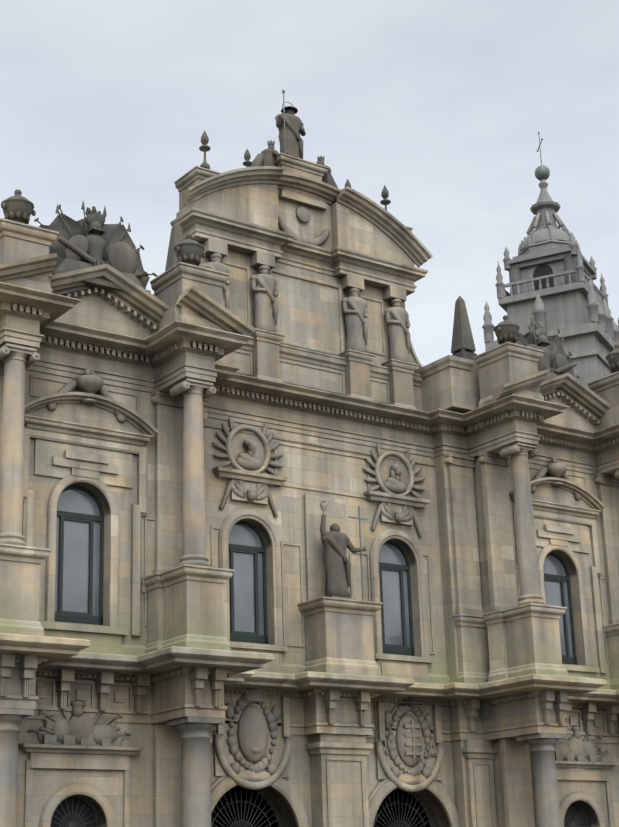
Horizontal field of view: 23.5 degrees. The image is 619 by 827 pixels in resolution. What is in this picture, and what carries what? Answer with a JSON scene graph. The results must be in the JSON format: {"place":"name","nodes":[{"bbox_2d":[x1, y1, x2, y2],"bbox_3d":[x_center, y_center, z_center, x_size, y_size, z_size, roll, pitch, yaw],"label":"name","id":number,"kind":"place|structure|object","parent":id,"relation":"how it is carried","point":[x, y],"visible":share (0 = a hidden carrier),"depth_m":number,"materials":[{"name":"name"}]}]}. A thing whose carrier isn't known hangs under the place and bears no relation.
{"place":"outdoors","nodes":[
{"label":"outdoors","id":0,"kind":"place"},
{"bbox_2d":[0,0,618,365],"label":"sky","id":1,"kind":"structure","parent":0,"point":[443,105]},
{"label":"plaza ground","id":2,"kind":"structure","parent":0,"visible":0},
{"bbox_2d":[0,184,618,826],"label":"facade ashlar walls","id":3,"kind":"structure","parent":2,"relation":"on","point":[466,540],"depth_m":44.73,"materials":[{"name":"beige stone"}]},
{"bbox_2d":[0,708,565,826],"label":"lower columns","id":4,"kind":"structure","parent":3,"relation":"attached to","point":[195,737],"depth_m":36.88,"materials":[{"name":"grey stone"}]},
{"bbox_2d":[0,152,618,826],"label":"stone moldings","id":5,"kind":"structure","parent":3,"relation":"attached to","point":[180,676],"depth_m":42.85,"materials":[{"name":"beige stone"}]},
{"bbox_2d":[0,165,618,667],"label":"columns","id":6,"kind":"structure","parent":3,"relation":"attached to","point":[192,607],"depth_m":42.18,"materials":[{"name":"beige stone"}]},
{"bbox_2d":[1,106,618,597],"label":"statues","id":7,"kind":"object","parent":3,"relation":"on","point":[91,240],"visible":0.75,"depth_m":43.36,"materials":[{"name":"stone"}]},
{"bbox_2d":[54,485,576,664],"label":"window frames","id":8,"kind":"structure","parent":3,"relation":"attached to","point":[60,615],"depth_m":42.72,"materials":[{"name":"black metal"}]},
{"bbox_2d":[55,489,572,656],"bbox_3d":[0.618,5.162,43.835,18.770,3.755,1.070,11,-22,-34],"label":"window glass","id":9,"kind":"object","parent":8,"relation":"in","point":[75,566],"visible":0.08,"depth_m":42.66,"materials":[{"name":"grey glass"}]},
{"bbox_2d":[28,206,608,777],"bbox_3d":[0.679,1.598,44.729,20.047,18.180,2.396,11,-22,-34],"label":"facade sculpture","id":10,"kind":"object","parent":3,"relation":"attached to","point":[252,734],"visible":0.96,"depth_m":44.00,"materials":[{"name":"grey stone"}]},
{"bbox_2d":[51,786,590,826],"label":"fanlight grilles","id":11,"kind":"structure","parent":3,"relation":"attached to","point":[573,823],"depth_m":41.33,"materials":[{"name":"black metal"}]},
{"bbox_2d":[282,90,549,600],"bbox_3d":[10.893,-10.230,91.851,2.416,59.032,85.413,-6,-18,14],"label":"cross","id":12,"kind":"object","parent":3,"relation":"on","point":[542,171],"visible":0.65,"depth_m":49.60,"materials":[{"name":"grey metal"}]},
{"bbox_2d":[50,264,585,826],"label":"dark interior","id":13,"kind":"object","parent":2,"relation":"on","point":[542,270],"visible":0.06,"depth_m":41.63,"materials":[{"name":"black"}]},
{"bbox_2d":[482,179,618,386],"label":"bell tower","id":14,"kind":"structure","parent":2,"relation":"on","point":[572,305],"depth_m":130.59,"materials":[{"name":"stone"}]}
]}

